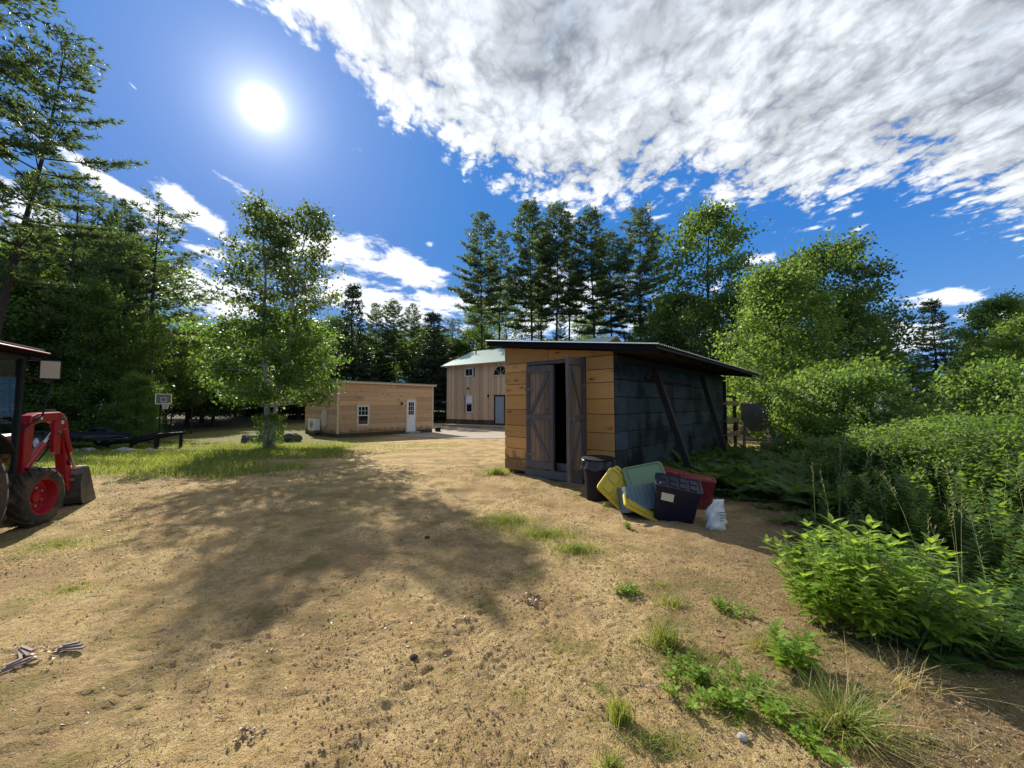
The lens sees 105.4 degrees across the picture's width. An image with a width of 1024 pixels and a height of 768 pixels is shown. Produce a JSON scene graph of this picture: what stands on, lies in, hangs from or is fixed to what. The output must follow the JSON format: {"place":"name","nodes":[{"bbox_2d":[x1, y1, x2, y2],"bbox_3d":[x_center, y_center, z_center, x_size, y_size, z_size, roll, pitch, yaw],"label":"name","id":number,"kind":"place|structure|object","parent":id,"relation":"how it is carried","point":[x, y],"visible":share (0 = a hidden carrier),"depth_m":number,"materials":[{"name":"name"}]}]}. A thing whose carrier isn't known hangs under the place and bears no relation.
{"place":"outdoors","nodes":[
{"label":"outdoors","id":0,"kind":"place"},
{"bbox_2d":[31,439,365,482],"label":"lawn","id":1,"kind":"structure","parent":0,"point":[147,456],"depth_m":11.65,"materials":[{"name":"green plant"}]},
{"bbox_2d":[0,407,1023,767],"bbox_3d":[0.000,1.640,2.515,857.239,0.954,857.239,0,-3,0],"label":"ground","id":2,"kind":"structure","parent":0,"point":[62,741],"depth_m":2.80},
{"bbox_2d":[0,0,66,235],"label":"pine tree","id":3,"kind":"object","parent":2,"relation":"on","point":[15,143],"visible":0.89,"depth_m":12.21,"materials":[{"name":"green plant"}]},
{"bbox_2d":[0,270,70,388],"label":"slim tree","id":4,"kind":"object","parent":2,"relation":"on","point":[28,368],"visible":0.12,"depth_m":18.54,"materials":[{"name":"green plant"}]},
{"bbox_2d":[0,340,95,527],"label":"tractor","id":5,"kind":"object","parent":2,"relation":"on","point":[32,496],"visible":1,"depth_m":5.35,"materials":[{"name":"metal"}]},
{"bbox_2d":[0,234,96,423],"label":"pine tree","id":6,"kind":"object","parent":2,"relation":"on","point":[3,247],"visible":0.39,"depth_m":17.51,"materials":[{"name":"green plant"}]},
{"bbox_2d":[0,244,106,409],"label":"leafy tree","id":7,"kind":"object","parent":2,"relation":"on","point":[6,363],"visible":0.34,"depth_m":17.75,"materials":[{"name":"green plant"}]},
{"bbox_2d":[0,383,110,432],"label":"shrub","id":8,"kind":"object","parent":2,"relation":"on","point":[8,430],"visible":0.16,"depth_m":17.88,"materials":[{"name":"green plant"}]},
{"bbox_2d":[0,6,148,335],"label":"pine tree","id":9,"kind":"object","parent":2,"relation":"on","point":[28,234],"visible":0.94,"depth_m":13.41,"materials":[{"name":"green plant"}]},
{"bbox_2d":[0,160,159,413],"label":"pine tree","id":10,"kind":"object","parent":2,"relation":"on","point":[80,262],"visible":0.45,"depth_m":19.34,"materials":[{"name":"green plant"}]},
{"bbox_2d":[32,428,131,449],"bbox_3d":[-16.650,2.135,15.054,4.910,0.740,2.080,-1,-3,12],"label":"utility trailer","id":11,"kind":"object","parent":2,"relation":"on","point":[99,437],"visible":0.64,"depth_m":14.85,"materials":[{"name":"paint"}]},
{"bbox_2d":[7,382,179,441],"bbox_3d":[-20.150,1.462,18.599,5.133,3.250,4.800,0,-3,6],"label":"shrub","id":12,"kind":"object","parent":2,"relation":"on","point":[66,391],"visible":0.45,"depth_m":17.78,"materials":[{"name":"green plant"}]},
{"bbox_2d":[52,274,141,441],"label":"slim tree","id":13,"kind":"object","parent":2,"relation":"on","point":[79,334],"visible":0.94,"depth_m":18.43,"materials":[{"name":"green plant"}]},
{"bbox_2d":[26,374,191,442],"bbox_3d":[-20.093,1.383,19.662,5.391,3.650,5.765,-2,-4,35],"label":"shrub","id":14,"kind":"object","parent":2,"relation":"on","point":[98,385],"visible":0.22,"depth_m":18.35,"materials":[{"name":"green plant"}]},
{"bbox_2d":[90,318,146,421],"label":"slim tree","id":15,"kind":"object","parent":2,"relation":"on","point":[126,337],"visible":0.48,"depth_m":19.45,"materials":[{"name":"green plant"}]},
{"bbox_2d":[72,194,165,379],"bbox_3d":[-23.655,-4.084,23.095,3.954,14.594,4.280,1,-3,-15],"label":"pine tree","id":16,"kind":"object","parent":2,"relation":"on","point":[125,205],"visible":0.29,"depth_m":23.35,"materials":[{"name":"green plant"}]},
{"bbox_2d":[32,226,215,403],"bbox_3d":[-27.348,-3.887,27.978,9.803,14.597,10.017,3,-4,-41],"label":"leafy tree","id":17,"kind":"object","parent":2,"relation":"on","point":[165,301],"visible":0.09,"depth_m":28.39,"materials":[{"name":"green plant"}]},
{"bbox_2d":[95,370,166,440],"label":"leafy tree","id":18,"kind":"object","parent":2,"relation":"on","point":[147,383],"visible":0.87,"depth_m":18.34,"materials":[{"name":"green plant"}]},
{"bbox_2d":[102,431,185,449],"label":"loading ramp","id":19,"kind":"structure","parent":2,"relation":"on","point":[155,437],"depth_m":15.32,"materials":[{"name":"paint"}]},
{"bbox_2d":[69,186,233,432],"bbox_3d":[-22.459,-4.123,24.781,7.852,15.146,8.119,-3,-4,40],"label":"pine tree","id":20,"kind":"object","parent":2,"relation":"on","point":[170,269],"visible":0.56,"depth_m":24.34,"materials":[{"name":"green plant"}]},
{"bbox_2d":[121,310,182,432],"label":"slim tree","id":21,"kind":"object","parent":2,"relation":"on","point":[157,326],"visible":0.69,"depth_m":20.52,"materials":[{"name":"green plant"}]},
{"bbox_2d":[98,329,221,427],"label":"dark tree","id":22,"kind":"object","parent":2,"relation":"on","point":[165,420],"visible":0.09,"depth_m":29.64,"materials":[{"name":"green plant"}]},
{"bbox_2d":[147,338,198,431],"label":"leafy tree","id":23,"kind":"object","parent":2,"relation":"on","point":[177,385],"visible":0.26,"depth_m":26.96,"materials":[{"name":"green plant"}]},
{"bbox_2d":[165,335,215,433],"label":"leafy tree","id":24,"kind":"object","parent":2,"relation":"on","point":[190,396],"visible":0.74,"depth_m":26.09,"materials":[{"name":"green plant"}]},
{"bbox_2d":[144,335,241,427],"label":"dark tree","id":25,"kind":"object","parent":2,"relation":"on","point":[202,412],"visible":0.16,"depth_m":30.49,"materials":[{"name":"green plant"}]},
{"bbox_2d":[164,343,261,425],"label":"dark tree","id":26,"kind":"object","parent":2,"relation":"on","point":[227,413],"visible":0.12,"depth_m":32.77,"materials":[{"name":"green plant"}]},
{"bbox_2d":[161,188,356,447],"bbox_3d":[-9.788,-2.498,16.129,6.314,10.491,6.407,1,-3,-17],"label":"birch tree","id":27,"kind":"object","parent":2,"relation":"on","point":[299,345],"visible":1,"depth_m":15.48,"materials":[{"name":"green plant"}]},
{"bbox_2d":[248,410,288,447],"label":"shrub","id":28,"kind":"object","parent":2,"relation":"on","point":[275,416],"visible":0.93,"depth_m":15.51,"materials":[{"name":"green plant"}]},
{"bbox_2d":[327,283,380,381],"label":"conifer tree","id":29,"kind":"object","parent":2,"relation":"on","point":[359,366],"visible":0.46,"depth_m":43.81,"materials":[{"name":"plant"}]},
{"bbox_2d":[305,380,436,437],"bbox_3d":[-10.078,1.754,27.498,6.368,3.495,7.459,-3,-4,45],"label":"cabin","id":30,"kind":"object","parent":2,"relation":"on","point":[375,408],"visible":0.94,"depth_m":25.22,"materials":[{"name":"brown wood"}]},
{"bbox_2d":[359,302,397,379],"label":"conifer tree","id":31,"kind":"object","parent":2,"relation":"on","point":[370,327],"visible":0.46,"depth_m":49.78,"materials":[{"name":"plant"}]},
{"bbox_2d":[359,332,417,382],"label":"leafy tree","id":32,"kind":"object","parent":2,"relation":"on","point":[386,363],"visible":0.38,"depth_m":49.32,"materials":[{"name":"green plant"}]},
{"bbox_2d":[377,298,412,382],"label":"conifer tree","id":33,"kind":"object","parent":2,"relation":"on","point":[391,332],"visible":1,"depth_m":46.98,"materials":[{"name":"plant"}]},
{"bbox_2d":[395,302,427,379],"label":"conifer tree","id":34,"kind":"object","parent":2,"relation":"on","point":[416,329],"visible":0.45,"depth_m":51.98,"materials":[{"name":"plant"}]},
{"bbox_2d":[377,337,446,391],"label":"leafy tree","id":35,"kind":"object","parent":2,"relation":"on","point":[413,348],"visible":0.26,"depth_m":50.18,"materials":[{"name":"green plant"}]},
{"bbox_2d":[402,311,458,422],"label":"conifer tree","id":36,"kind":"object","parent":2,"relation":"on","point":[432,376],"visible":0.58,"depth_m":45.40,"materials":[{"name":"plant"}]},
{"bbox_2d":[392,425,504,437],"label":"gravel yard","id":37,"kind":"structure","parent":2,"relation":"on","point":[455,432],"depth_m":26.62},
{"bbox_2d":[456,301,497,352],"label":"slim tree","id":38,"kind":"object","parent":2,"relation":"on","point":[478,334],"visible":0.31,"depth_m":54.95,"materials":[{"name":"green plant"}]},
{"bbox_2d":[447,210,510,349],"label":"pine tree","id":39,"kind":"object","parent":2,"relation":"on","point":[478,274],"visible":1,"depth_m":43.86,"materials":[{"name":"green plant"}]},
{"bbox_2d":[476,229,524,347],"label":"pine tree","id":40,"kind":"object","parent":2,"relation":"on","point":[507,303],"visible":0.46,"depth_m":47.27,"materials":[{"name":"green plant"}]},
{"bbox_2d":[0,490,1008,767],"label":"twigs","id":41,"kind":"object","parent":2,"relation":"on","point":[580,680],"visible":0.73,"depth_m":2.22,"materials":[{"name":"wood"}]},
{"bbox_2d":[485,279,534,340],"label":"slim tree","id":42,"kind":"object","parent":2,"relation":"on","point":[515,332],"visible":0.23,"depth_m":58.54,"materials":[{"name":"green plant"}]},
{"bbox_2d":[0,465,1023,767],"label":"pebbles","id":43,"kind":"object","parent":2,"relation":"on","point":[544,741],"visible":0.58,"depth_m":2.56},
{"bbox_2d":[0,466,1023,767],"bbox_3d":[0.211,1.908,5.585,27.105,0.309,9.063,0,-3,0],"label":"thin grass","id":44,"kind":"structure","parent":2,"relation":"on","point":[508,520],"depth_m":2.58,"materials":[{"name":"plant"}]},
{"bbox_2d":[1,473,1023,767],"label":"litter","id":45,"kind":"object","parent":2,"relation":"on","point":[609,677],"visible":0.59,"depth_m":2.34,"materials":[{"name":"brown plant"}]},
{"bbox_2d":[440,336,620,429],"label":"house","id":46,"kind":"structure","parent":2,"relation":"on","point":[476,395],"depth_m":34.38,"materials":[{"name":"paint"}]},
{"bbox_2d":[501,197,563,340],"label":"pine tree","id":47,"kind":"object","parent":2,"relation":"on","point":[525,256],"visible":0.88,"depth_m":43.81,"materials":[{"name":"green plant"}]},
{"bbox_2d":[527,200,589,340],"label":"pine tree","id":48,"kind":"object","parent":2,"relation":"on","point":[564,214],"visible":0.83,"depth_m":43.78,"materials":[{"name":"green plant"}]},
{"bbox_2d":[548,225,590,340],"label":"pine tree","id":49,"kind":"object","parent":2,"relation":"on","point":[569,319],"visible":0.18,"depth_m":48.30,"materials":[{"name":"green plant"}]},
{"bbox_2d":[560,204,626,337],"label":"pine tree","id":50,"kind":"object","parent":2,"relation":"on","point":[592,246],"visible":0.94,"depth_m":42.99,"materials":[{"name":"green plant"}]},
{"bbox_2d":[580,455,615,501],"bbox_3d":[1.466,1.593,6.641,0.605,0.744,0.619,0,-3,0],"label":"rubbish bin","id":51,"kind":"object","parent":2,"relation":"on","point":[595,468],"visible":0.91,"depth_m":6.44,"materials":[{"name":"black plastic"}]},
{"bbox_2d":[585,228,636,335],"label":"pine tree","id":52,"kind":"object","parent":2,"relation":"on","point":[617,278],"visible":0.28,"depth_m":50.08,"materials":[{"name":"green plant"}]},
{"bbox_2d":[597,467,626,508],"bbox_3d":[1.666,1.658,6.020,0.453,0.659,0.044,-44,-6,-27],"label":"tote lid","id":53,"kind":"object","parent":2,"relation":"on","point":[611,482],"visible":0.47,"depth_m":6.00,"materials":[{"name":"yellow plastic"}]},
{"bbox_2d":[600,688,640,737],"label":"grass tuft","id":54,"kind":"object","parent":2,"relation":"on","point":[618,716],"visible":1,"depth_m":1.96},
{"bbox_2d":[485,340,760,483],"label":"shed","id":55,"kind":"structure","parent":2,"relation":"on","point":[569,405],"depth_m":8.50,"materials":[{"name":"brown wood"}]},
{"bbox_2d":[525,365,554,470],"bbox_3d":[0.605,0.722,8.541,0.765,2.275,0.092,-3,-4,42],"label":"door","id":56,"kind":"structure","parent":55,"relation":"in","point":[540,380],"depth_m":8.51,"materials":[{"name":"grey wood"}]},
{"bbox_2d":[566,356,584,482],"bbox_3d":[1.238,0.658,7.457,0.110,2.337,0.765,-2,-3,31],"label":"door","id":57,"kind":"structure","parent":55,"relation":"in","point":[575,430],"depth_m":7.37,"materials":[{"name":"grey wood"}]},
{"bbox_2d":[617,482,655,512],"bbox_3d":[1.906,1.701,5.851,0.600,0.360,0.420,-6,-18,-10],"label":"storage tote","id":58,"kind":"object","parent":2,"relation":"on","point":[643,495],"visible":0.74,"depth_m":5.69,"materials":[{"name":"blue plastic"}]},
{"bbox_2d":[622,461,665,485],"bbox_3d":[2.055,1.430,6.016,0.618,0.433,0.043,-12,-46,5],"label":"tote lid","id":59,"kind":"object","parent":58,"relation":"on","point":[639,474],"visible":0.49,"depth_m":6.04,"materials":[{"name":"green plastic"}]},
{"bbox_2d":[599,201,677,341],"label":"pine tree","id":60,"kind":"object","parent":2,"relation":"on","point":[641,285],"visible":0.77,"depth_m":40.85,"materials":[{"name":"green plant"}]},
{"bbox_2d":[627,611,697,656],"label":"grass tuft","id":61,"kind":"object","parent":2,"relation":"on","point":[667,638],"visible":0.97,"depth_m":2.58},
{"bbox_2d":[654,472,702,523],"bbox_3d":[2.319,1.637,5.535,0.618,0.523,0.474,8,12,20],"label":"storage tote","id":62,"kind":"object","parent":2,"relation":"on","point":[677,498],"visible":0.99,"depth_m":5.36,"materials":[{"name":"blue plastic"}]},
{"bbox_2d":[628,288,746,385],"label":"leafy tree","id":63,"kind":"object","parent":2,"relation":"on","point":[654,326],"visible":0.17,"depth_m":31.54,"materials":[{"name":"green plant"}]},
{"bbox_2d":[679,472,715,509],"bbox_3d":[2.955,1.714,6.258,0.515,0.468,0.412,4,2,20],"label":"storage tote","id":64,"kind":"object","parent":2,"relation":"on","point":[708,482],"visible":0.61,"depth_m":6.06,"materials":[{"name":"red plastic"}]},
{"bbox_2d":[657,645,738,710],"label":"weed plant","id":65,"kind":"object","parent":2,"relation":"on","point":[696,676],"visible":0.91,"depth_m":2.22,"materials":[{"name":"green plant"}]},
{"bbox_2d":[641,196,786,380],"bbox_3d":[15.065,-5.298,30.301,10.016,18.178,10.235,0,-3,3],"label":"leafy tree","id":66,"kind":"object","parent":2,"relation":"on","point":[706,218],"visible":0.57,"depth_m":29.56,"materials":[{"name":"green plant"}]},
{"bbox_2d":[704,499,726,530],"bbox_3d":[2.717,1.743,5.208,0.327,0.380,0.241,1,-3,-17],"label":"white sack","id":67,"kind":"object","parent":2,"relation":"on","point":[715,513],"visible":1,"depth_m":5.16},
{"bbox_2d":[671,283,775,429],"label":"leafy tree","id":68,"kind":"object","parent":2,"relation":"on","point":[721,307],"visible":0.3,"depth_m":25.91,"materials":[{"name":"green plant"}]},
{"bbox_2d":[709,592,762,617],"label":"weed plant","id":69,"kind":"object","parent":2,"relation":"on","point":[720,602],"visible":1,"depth_m":3.00,"materials":[{"name":"green plant"}]},
{"bbox_2d":[694,654,802,726],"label":"weed plant","id":70,"kind":"object","parent":2,"relation":"on","point":[771,706],"visible":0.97,"depth_m":2.06,"materials":[{"name":"green plant"}]},
{"bbox_2d":[740,403,772,446],"bbox_3d":[8.900,1.561,14.136,1.000,1.722,0.640,-2,-4,35],"label":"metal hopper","id":71,"kind":"object","parent":2,"relation":"on","point":[749,419],"visible":0.68,"depth_m":13.97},
{"bbox_2d":[721,621,825,666],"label":"grass tuft","id":72,"kind":"object","parent":2,"relation":"on","point":[761,646],"visible":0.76,"depth_m":2.52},
{"bbox_2d":[537,538,1023,767],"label":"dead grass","id":73,"kind":"structure","parent":2,"relation":"on","point":[769,678],"depth_m":2.02,"materials":[{"name":"plant"}]},
{"bbox_2d":[704,255,866,441],"bbox_3d":[11.075,-1.348,16.556,6.404,8.290,5.838,-2,-4,33],"label":"leafy tree","id":74,"kind":"object","parent":2,"relation":"on","point":[785,295],"visible":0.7,"depth_m":16.00,"materials":[{"name":"green plant"}]},
{"bbox_2d":[764,618,825,676],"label":"weed plant","id":75,"kind":"object","parent":2,"relation":"on","point":[800,650],"visible":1,"depth_m":2.33,"materials":[{"name":"green plant"}]},
{"bbox_2d":[737,251,869,402],"bbox_3d":[13.924,-1.696,19.005,4.875,9.340,4.982,2,-4,-39],"label":"leafy tree","id":76,"kind":"object","parent":2,"relation":"on","point":[810,268],"visible":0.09,"depth_m":18.43,"materials":[{"name":"green plant"}]},
{"bbox_2d":[747,363,881,445],"bbox_3d":[9.759,0.938,12.460,3.414,3.134,4.001,0,-3,0],"label":"shrub","id":77,"kind":"object","parent":2,"relation":"on","point":[802,386],"visible":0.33,"depth_m":12.36,"materials":[{"name":"green plant"}]},
{"bbox_2d":[787,700,861,767],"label":"weed plant","id":78,"kind":"object","parent":2,"relation":"on","point":[807,737],"visible":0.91,"depth_m":1.80,"materials":[{"name":"green plant"}]},
{"bbox_2d":[774,413,888,451],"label":"shrub","id":79,"kind":"object","parent":2,"relation":"on","point":[834,420],"visible":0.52,"depth_m":10.93,"materials":[{"name":"green plant"}]},
{"bbox_2d":[729,226,942,415],"bbox_3d":[16.402,-2.257,20.954,8.112,10.803,8.427,1,-3,-22],"label":"leafy tree","id":80,"kind":"object","parent":2,"relation":"on","point":[835,259],"visible":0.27,"depth_m":18.68,"materials":[{"name":"green plant"}]},
{"bbox_2d":[717,628,963,767],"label":"grass tuft","id":81,"kind":"object","parent":2,"relation":"on","point":[849,720],"visible":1,"depth_m":1.91,"materials":[{"name":"plant"}]},
{"bbox_2d":[663,442,1023,673],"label":"ferns","id":82,"kind":"object","parent":2,"relation":"on","point":[723,475],"visible":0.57,"depth_m":5.89,"materials":[{"name":"green plant"}]},
{"bbox_2d":[761,357,932,450],"bbox_3d":[9.833,0.859,11.659,4.114,3.222,3.510,-2,-3,27],"label":"shrub","id":83,"kind":"object","parent":2,"relation":"on","point":[860,373],"visible":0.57,"depth_m":11.12,"materials":[{"name":"green plant"}]},
{"bbox_2d":[689,422,1023,628],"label":"seed stalks","id":84,"kind":"object","parent":2,"relation":"on","point":[896,498],"visible":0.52,"depth_m":4.41,"materials":[{"name":"plant"}]},
{"bbox_2d":[691,428,1023,644],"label":"weeds","id":85,"kind":"object","parent":2,"relation":"on","point":[1000,509],"visible":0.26,"depth_m":4.72,"materials":[{"name":"green plant"}]},
{"bbox_2d":[802,298,915,409],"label":"leafy tree","id":86,"kind":"object","parent":2,"relation":"on","point":[866,333],"visible":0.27,"depth_m":16.92,"materials":[{"name":"green plant"}]},
{"bbox_2d":[746,345,974,441],"bbox_3d":[11.707,0.824,13.437,5.609,3.798,5.998,-1,-3,21],"label":"shrub","id":87,"kind":"object","parent":2,"relation":"on","point":[890,368],"visible":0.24,"depth_m":12.54,"materials":[{"name":"green plant"}]},
{"bbox_2d":[831,314,920,418],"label":"leafy tree","id":88,"kind":"object","parent":2,"relation":"on","point":[898,333],"visible":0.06,"depth_m":17.83,"materials":[{"name":"green plant"}]},
{"bbox_2d":[793,429,974,495],"bbox_3d":[6.012,1.455,6.539,2.215,1.333,2.369,-3,-4,43],"label":"shrub","id":89,"kind":"object","parent":2,"relation":"on","point":[837,443],"visible":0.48,"depth_m":6.35,"materials":[{"name":"green plant"}]},
{"bbox_2d":[830,394,937,438],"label":"shrub","id":90,"kind":"object","parent":2,"relation":"on","point":[909,411],"visible":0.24,"depth_m":10.73,"materials":[{"name":"green plant"}]},
{"bbox_2d":[759,512,1010,655],"bbox_3d":[2.660,1.402,2.917,1.435,0.852,1.209,0,-3,0],"label":"leafy bush","id":91,"kind":"object","parent":2,"relation":"on","point":[867,591],"visible":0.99,"depth_m":2.70,"materials":[{"name":"green plant"}]},
{"bbox_2d":[805,449,976,488],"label":"shrub","id":92,"kind":"object","parent":2,"relation":"on","point":[853,466],"visible":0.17,"depth_m":6.48,"materials":[{"name":"green plant"}]},
{"bbox_2d":[838,416,995,482],"bbox_3d":[7.427,1.346,7.064,2.278,1.548,2.669,-2,-4,33],"label":"shrub","id":93,"kind":"object","parent":2,"relation":"on","point":[926,426],"visible":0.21,"depth_m":7.01,"materials":[{"name":"green plant"}]},
{"bbox_2d":[875,349,961,426],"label":"leafy tree","id":94,"kind":"object","parent":2,"relation":"on","point":[919,371],"visible":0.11,"depth_m":18.63,"materials":[{"name":"green plant"}]},
{"bbox_2d":[823,429,1023,510],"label":"shrub","id":95,"kind":"object","parent":2,"relation":"on","point":[945,446],"visible":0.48,"depth_m":5.74,"materials":[{"name":"green plant"}]},
{"bbox_2d":[824,630,1023,712],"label":"grass tuft","id":96,"kind":"object","parent":2,"relation":"on","point":[904,681],"visible":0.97,"depth_m":2.21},
{"bbox_2d":[908,297,961,403],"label":"spruce tree","id":97,"kind":"object","parent":2,"relation":"on","point":[932,309],"visible":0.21,"depth_m":26.93,"materials":[{"name":"plant"}]},
{"bbox_2d":[871,422,1023,497],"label":"shrub","id":98,"kind":"object","parent":2,"relation":"on","point":[982,434],"visible":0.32,"depth_m":5.78,"materials":[{"name":"green plant"}]},
{"bbox_2d":[888,407,1023,452],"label":"shrub","id":99,"kind":"object","parent":2,"relation":"on","point":[951,417],"visible":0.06,"depth_m":8.40,"materials":[{"name":"green plant"}]},
{"bbox_2d":[908,414,1023,486],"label":"shrub","id":100,"kind":"object","parent":2,"relation":"on","point":[1003,427],"visible":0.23,"depth_m":6.34,"materials":[{"name":"green plant"}]},
{"bbox_2d":[911,352,1023,424],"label":"shrub","id":101,"kind":"object","parent":2,"relation":"on","point":[1016,370],"visible":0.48,"depth_m":8.97,"materials":[{"name":"green plant"}]},
{"bbox_2d":[935,285,1023,414],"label":"leafy tree","id":102,"kind":"object","parent":2,"relation":"on","point":[993,309],"visible":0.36,"depth_m":19.18,"materials":[{"name":"green plant"}]},
{"bbox_2d":[957,312,1023,415],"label":"leafy tree","id":103,"kind":"object","parent":2,"relation":"on","point":[1009,339],"visible":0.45,"depth_m":12.31,"materials":[{"name":"green plant"}]},
{"bbox_2d":[958,594,1023,660],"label":"weed plant","id":104,"kind":"object","parent":2,"relation":"on","point":[997,638],"visible":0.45,"depth_m":2.62,"materials":[{"name":"green plant"}]},
{"bbox_2d":[988,376,1023,423],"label":"shrub","id":105,"kind":"object","parent":2,"relation":"on","point":[1018,410],"visible":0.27,"depth_m":7.87,"materials":[{"name":"green plant"}]},
{"bbox_2d":[0,0,1023,404],"label":"sky","id":106,"kind":"structure","parent":0,"point":[901,121],"materials":[{"name":"blue"}]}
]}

